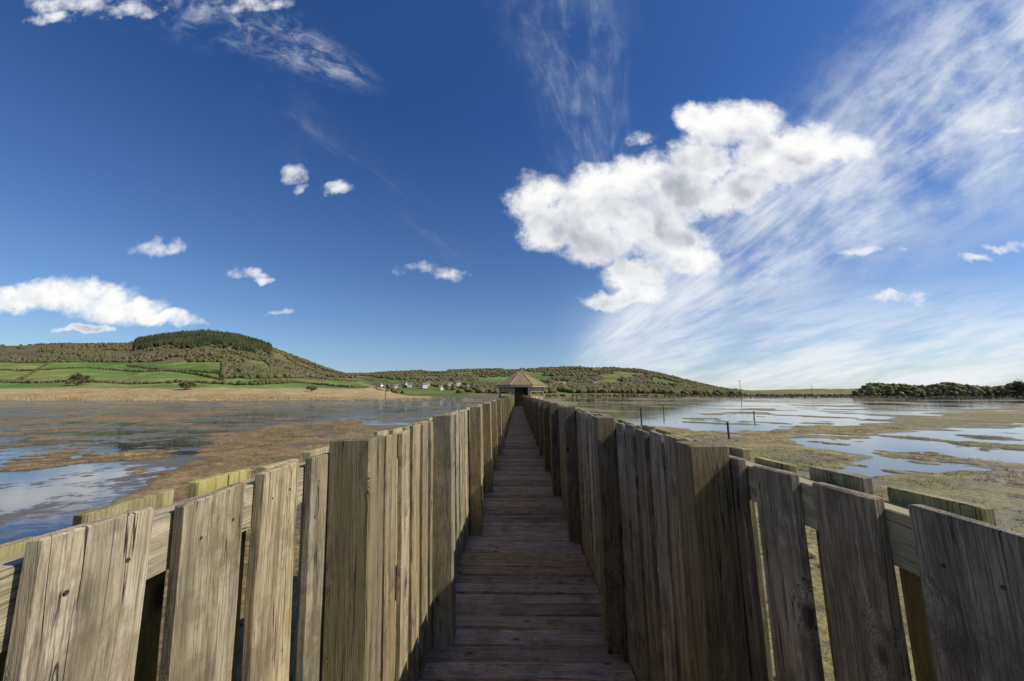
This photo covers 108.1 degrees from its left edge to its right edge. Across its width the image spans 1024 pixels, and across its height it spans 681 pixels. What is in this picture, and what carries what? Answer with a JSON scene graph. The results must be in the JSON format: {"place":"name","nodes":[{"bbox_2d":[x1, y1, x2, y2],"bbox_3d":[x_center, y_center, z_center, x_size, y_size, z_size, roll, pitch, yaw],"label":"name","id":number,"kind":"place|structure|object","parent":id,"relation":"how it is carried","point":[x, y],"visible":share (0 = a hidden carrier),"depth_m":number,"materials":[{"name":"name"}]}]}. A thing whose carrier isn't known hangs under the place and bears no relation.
{"place":"outdoors","nodes":[
{"label":"outdoors","id":0,"kind":"place"},
{"bbox_2d":[0,344,430,400],"bbox_3d":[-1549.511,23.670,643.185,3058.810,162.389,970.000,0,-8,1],"label":"hill","id":1,"kind":"structure","parent":0,"point":[172,390],"depth_m":319.89,"materials":[{"name":"green plant"}]},
{"bbox_2d":[65,372,91,384],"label":"round tree","id":2,"kind":"object","parent":1,"relation":"on","point":[77,378],"visible":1,"depth_m":263.28,"materials":[{"name":"green plant"}]},
{"bbox_2d":[0,339,356,378],"bbox_3d":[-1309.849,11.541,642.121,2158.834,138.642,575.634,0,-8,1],"label":"broadleaf wood","id":3,"kind":"object","parent":1,"relation":"on","point":[228,363],"visible":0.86,"depth_m":628.10,"materials":[{"name":"green plant"}]},
{"bbox_2d":[178,381,196,389],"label":"field tree","id":4,"kind":"object","parent":1,"relation":"on","point":[186,384],"visible":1,"depth_m":225.42,"materials":[{"name":"green plant"}]},
{"bbox_2d":[0,359,380,387],"bbox_3d":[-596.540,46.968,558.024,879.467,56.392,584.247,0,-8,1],"label":"hedgerow","id":5,"kind":"object","parent":1,"relation":"on","point":[260,381],"visible":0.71,"depth_m":364.01,"materials":[{"name":"green plant"}]},
{"bbox_2d":[133,329,272,354],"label":"conifer wood","id":6,"kind":"object","parent":1,"relation":"on","point":[194,338],"visible":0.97,"depth_m":769.49,"materials":[{"name":"green plant"}]},
{"bbox_2d":[305,386,317,390],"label":"shore bush","id":7,"kind":"object","parent":1,"relation":"on","point":[311,388],"visible":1,"depth_m":248.01,"materials":[{"name":"green plant"}]},
{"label":"utility pole","id":8,"kind":"object","parent":1,"relation":"on","visible":0},
{"bbox_2d":[0,352,334,379],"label":"power cable","id":9,"kind":"object","parent":8,"relation":"attached to","point":[159,367],"visible":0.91,"depth_m":76.72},
{"bbox_2d":[1,351,339,379],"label":"power cable","id":10,"kind":"object","parent":8,"relation":"attached to","point":[158,366],"visible":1,"depth_m":73.70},
{"bbox_2d":[0,396,1023,626],"bbox_3d":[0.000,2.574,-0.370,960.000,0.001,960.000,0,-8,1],"label":"water","id":11,"kind":"structure","parent":0,"point":[36,502],"depth_m":25.22,"materials":[{"name":"blue liquid"}]},
{"bbox_2d":[0,393,498,400],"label":"reed bed","id":12,"kind":"object","parent":11,"relation":"on","point":[218,396],"visible":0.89,"depth_m":159.09,"materials":[{"name":"plant"}]},
{"bbox_2d":[640,407,641,425],"bbox_3d":[10.125,6.064,29.063,0.104,1.662,0.104,5,-9,-22],"label":"wooden stake","id":13,"kind":"object","parent":11,"relation":"in","point":[641,415],"visible":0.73,"depth_m":29.09,"materials":[{"name":"brown wood"}]},
{"bbox_2d":[726,422,729,438],"bbox_3d":[12.396,5.222,21.257,0.103,1.110,0.105,0,-8,-22],"label":"wooden stake","id":14,"kind":"object","parent":11,"relation":"in","point":[727,423],"visible":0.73,"depth_m":21.24,"materials":[{"name":"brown wood"}]},
{"bbox_2d":[546,395,1022,397],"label":"reed fringe","id":15,"kind":"object","parent":11,"relation":"on","point":[796,396],"visible":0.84,"depth_m":263.95,"materials":[{"name":"plant"}]},
{"bbox_2d":[0,396,1023,680],"bbox_3d":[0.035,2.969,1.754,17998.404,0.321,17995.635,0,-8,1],"label":"ground","id":16,"kind":"structure","parent":0,"point":[970,488],"depth_m":17.19,"materials":[{"name":"brown soil"}]},
{"bbox_2d":[0,395,514,680],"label":"picket fence","id":17,"kind":"object","parent":16,"relation":"on","point":[391,519],"visible":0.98,"depth_m":0.87,"materials":[{"name":"brown wood"}]},
{"bbox_2d":[1,417,1023,661],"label":"marsh tufts","id":18,"kind":"object","parent":16,"relation":"on","point":[671,433],"visible":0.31,"depth_m":15.45,"materials":[{"name":"green plant"}]},
{"bbox_2d":[495,370,546,406],"bbox_3d":[1.172,6.646,47.525,6.560,5.820,6.560,0,-8,1],"label":"bird hide","id":19,"kind":"object","parent":16,"relation":"on","point":[517,385],"visible":0.68,"depth_m":45.96},
{"bbox_2d":[419,407,635,680],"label":"boardwalk","id":20,"kind":"structure","parent":16,"relation":"on","point":[528,602],"depth_m":2.85,"materials":[{"name":"brown wood"}]},
{"bbox_2d":[546,393,852,395],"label":"hedge","id":21,"kind":"object","parent":16,"relation":"on","point":[760,394],"visible":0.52,"depth_m":424.35,"materials":[{"name":"green plant"}]},
{"bbox_2d":[522,395,1023,680],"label":"picket fence","id":22,"kind":"object","parent":16,"relation":"on","point":[662,527],"visible":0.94,"depth_m":0.96,"materials":[{"name":"brown wood"}]},
{"bbox_2d":[851,382,1023,396],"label":"tree belt","id":23,"kind":"object","parent":16,"relation":"on","point":[922,390],"visible":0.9,"depth_m":325.07,"materials":[{"name":"green plant"}]},
{"bbox_2d":[1007,379,1023,395],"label":"skyline tree","id":24,"kind":"object","parent":16,"relation":"on","point":[1018,386],"visible":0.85,"depth_m":319.92,"materials":[{"name":"green plant"}]},
{"bbox_2d":[0,0,1023,389],"label":"sky","id":25,"kind":"structure","parent":0,"point":[760,194],"materials":[{"name":"blue"}]},
{"bbox_2d":[357,368,816,395],"bbox_3d":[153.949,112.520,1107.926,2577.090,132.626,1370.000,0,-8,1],"label":"hill","id":26,"kind":"structure","parent":0,"point":[435,391],"depth_m":795.67,"materials":[{"name":"green plant"}]},
{"bbox_2d":[420,383,427,387],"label":"village house","id":27,"kind":"structure","parent":26,"relation":"on","point":[424,385],"depth_m":615.57,"materials":[{"name":"white paint"}]},
{"bbox_2d":[350,366,745,394],"bbox_3d":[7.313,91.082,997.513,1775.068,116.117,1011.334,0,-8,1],"label":"distant wood","id":28,"kind":"object","parent":26,"relation":"on","point":[580,379],"visible":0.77,"depth_m":835.78,"materials":[{"name":"green plant"}]},
{"bbox_2d":[744,388,857,394],"bbox_3d":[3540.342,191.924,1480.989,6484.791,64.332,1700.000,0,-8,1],"label":"hill","id":29,"kind":"structure","parent":0,"point":[829,391],"depth_m":1313.11,"materials":[{"name":"green plant"}]}
]}

